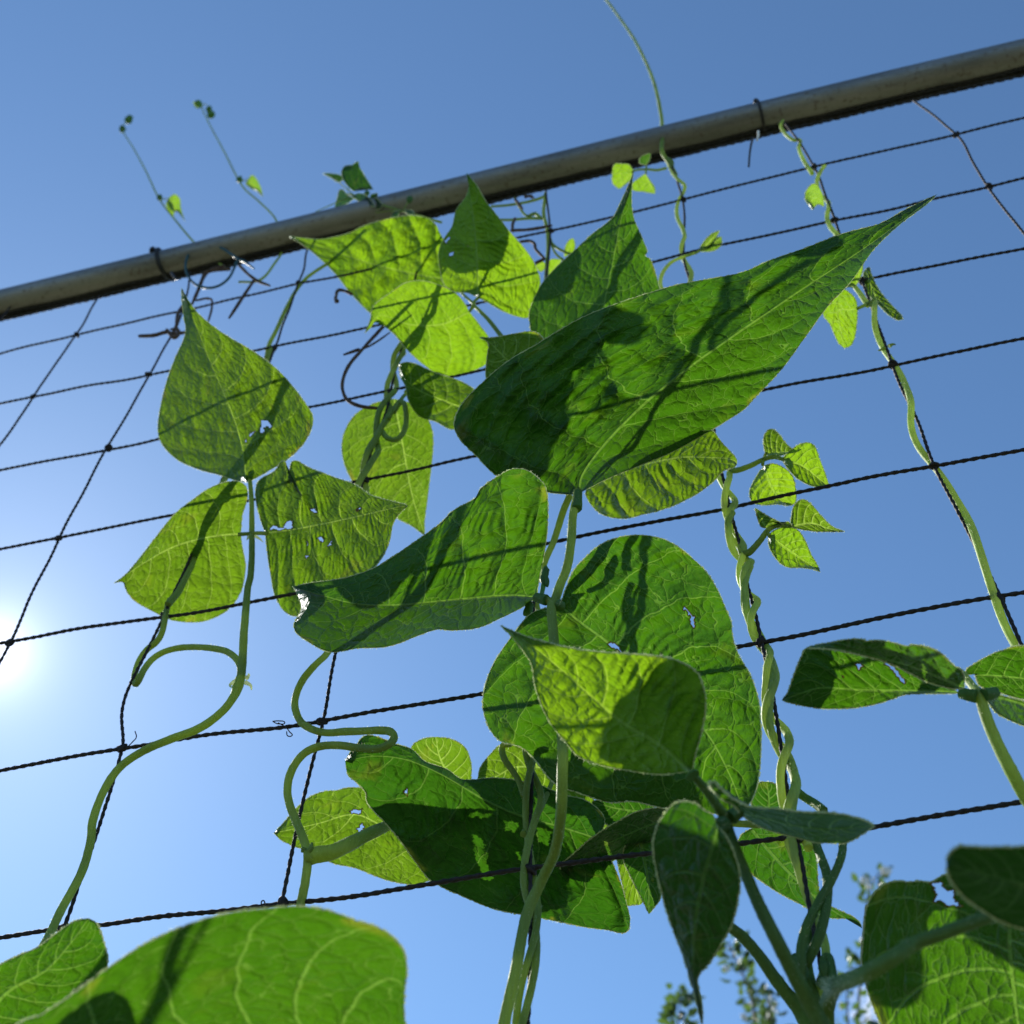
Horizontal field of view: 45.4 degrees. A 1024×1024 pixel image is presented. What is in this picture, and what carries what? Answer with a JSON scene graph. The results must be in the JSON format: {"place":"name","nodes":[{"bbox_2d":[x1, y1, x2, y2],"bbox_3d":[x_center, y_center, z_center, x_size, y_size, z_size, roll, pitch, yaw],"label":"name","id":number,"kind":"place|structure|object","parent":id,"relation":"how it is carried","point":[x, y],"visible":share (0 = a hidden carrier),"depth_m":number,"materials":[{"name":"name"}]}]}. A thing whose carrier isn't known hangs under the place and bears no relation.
{"place":"outdoors","nodes":[
{"label":"outdoors","id":0,"kind":"place"},
{"bbox_2d":[0,38,1023,313],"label":"trellis pole","id":1,"kind":"object","parent":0,"point":[938,72],"visible":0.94,"depth_m":1.01,"materials":[{"name":"grey metal"}]},
{"bbox_2d":[149,246,177,283],"bbox_3d":[-0.300,-0.209,1.067,0.040,0.068,0.032,-11,-54,10],"label":"wire tie","id":2,"kind":"object","parent":1,"relation":"attached to","point":[155,251],"visible":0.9,"depth_m":1.07,"materials":[{"name":"black plastic"}]},
{"bbox_2d":[0,100,409,1023],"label":"bean plant","id":3,"kind":"object","parent":1,"relation":"hanging from","point":[222,396],"visible":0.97,"depth_m":0.60,"materials":[{"name":"green plant"}]},
{"bbox_2d":[184,246,254,288],"bbox_3d":[-0.247,-0.213,1.038,0.076,0.098,0.006,-11,-54,10],"label":"wire loop","id":4,"kind":"object","parent":1,"relation":"hanging from","point":[228,277],"visible":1,"depth_m":1.02,"materials":[{"name":"black metal"}]},
{"bbox_2d":[0,66,1023,1023],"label":"trellis net","id":5,"kind":"object","parent":1,"relation":"hanging from","point":[674,154],"visible":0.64,"depth_m":0.71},
{"bbox_2d":[138,264,230,339],"bbox_3d":[-0.265,-0.168,0.991,0.058,0.116,0.006,-11,-54,10],"label":"dried tendril","id":6,"kind":"object","parent":5,"relation":"attached to","point":[175,333],"visible":0.97,"depth_m":0.97},
{"bbox_2d":[195,297,212,321],"bbox_3d":[-0.246,-0.160,0.974,0.024,0.048,0.002,-11,-54,10],"label":"dried tendril","id":7,"kind":"object","parent":5,"relation":"attached to","point":[211,308],"visible":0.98,"depth_m":0.98},
{"bbox_2d":[228,264,270,318],"bbox_3d":[-0.211,-0.180,0.983,0.038,0.094,0.006,-11,-54,10],"label":"dried tendril","id":8,"kind":"object","parent":5,"relation":"attached to","point":[253,278],"visible":1,"depth_m":0.98},
{"bbox_2d":[334,288,352,303],"bbox_3d":[-0.129,-0.165,0.936,0.014,0.024,0.005,-11,-54,10],"label":"dried tendril","id":9,"kind":"object","parent":5,"relation":"attached to","point":[336,300],"visible":1,"depth_m":0.94},
{"bbox_2d":[340,325,384,409],"bbox_3d":[-0.096,-0.098,0.822,0.034,0.116,0.006,-11,-54,10],"label":"dried tendril","id":10,"kind":"object","parent":5,"relation":"attached to","point":[360,351],"visible":0.92,"depth_m":0.82},
{"bbox_2d":[343,332,389,355],"bbox_3d":[-0.101,-0.117,0.849,0.031,0.022,0.004,-11,-54,10],"label":"dried tendril","id":11,"kind":"object","parent":5,"relation":"attached to","point":[358,349],"visible":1,"depth_m":0.84},
{"bbox_2d":[273,161,630,934],"bbox_3d":[-0.059,-0.060,0.800,0.214,0.838,0.169,-29,-59,22],"label":"bean plant","id":12,"kind":"object","parent":5,"relation":"attached to","point":[445,815],"visible":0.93,"depth_m":0.59,"materials":[{"name":"green plant"}]},
{"bbox_2d":[510,194,551,264],"bbox_3d":[0.015,-0.217,0.935,0.034,0.123,0.006,-11,-54,10],"label":"dried tendril","id":13,"kind":"object","parent":5,"relation":"attached to","point":[538,252],"visible":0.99,"depth_m":0.93},
{"bbox_2d":[292,174,935,1023],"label":"bean plant","id":14,"kind":"object","parent":5,"relation":"attached to","point":[618,382],"visible":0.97,"depth_m":0.55,"materials":[{"name":"green plant"}]},
{"bbox_2d":[499,153,1023,1023],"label":"bean plant","id":15,"kind":"object","parent":5,"relation":"attached to","point":[925,959],"visible":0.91,"depth_m":0.38,"materials":[{"name":"green plant"}]},
{"bbox_2d":[779,119,1023,929],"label":"bean plant","id":16,"kind":"object","parent":5,"relation":"attached to","point":[988,880],"visible":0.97,"depth_m":0.42,"materials":[{"name":"green plant"}]},
{"bbox_2d":[605,0,677,175],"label":"bean plant","id":17,"kind":"object","parent":1,"relation":"hanging from","point":[669,161],"visible":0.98,"depth_m":1.11,"materials":[{"name":"green plant"}]},
{"bbox_2d":[748,98,765,166],"bbox_3d":[0.191,-0.294,0.963,0.024,0.107,0.030,-11,-54,10],"label":"wire tie","id":18,"kind":"object","parent":1,"relation":"attached to","point":[761,114],"visible":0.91,"depth_m":0.98,"materials":[{"name":"black plastic"}]},
{"bbox_2d":[0,0,1023,1023],"label":"sky","id":19,"kind":"structure","parent":0,"point":[417,93],"materials":[{"name":"blue"}]},
{"bbox_2d":[657,862,893,1023],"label":"fruit tree","id":20,"kind":"object","parent":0,"point":[766,1014],"visible":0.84,"depth_m":3.23,"materials":[{"name":"green plant"}]}
]}

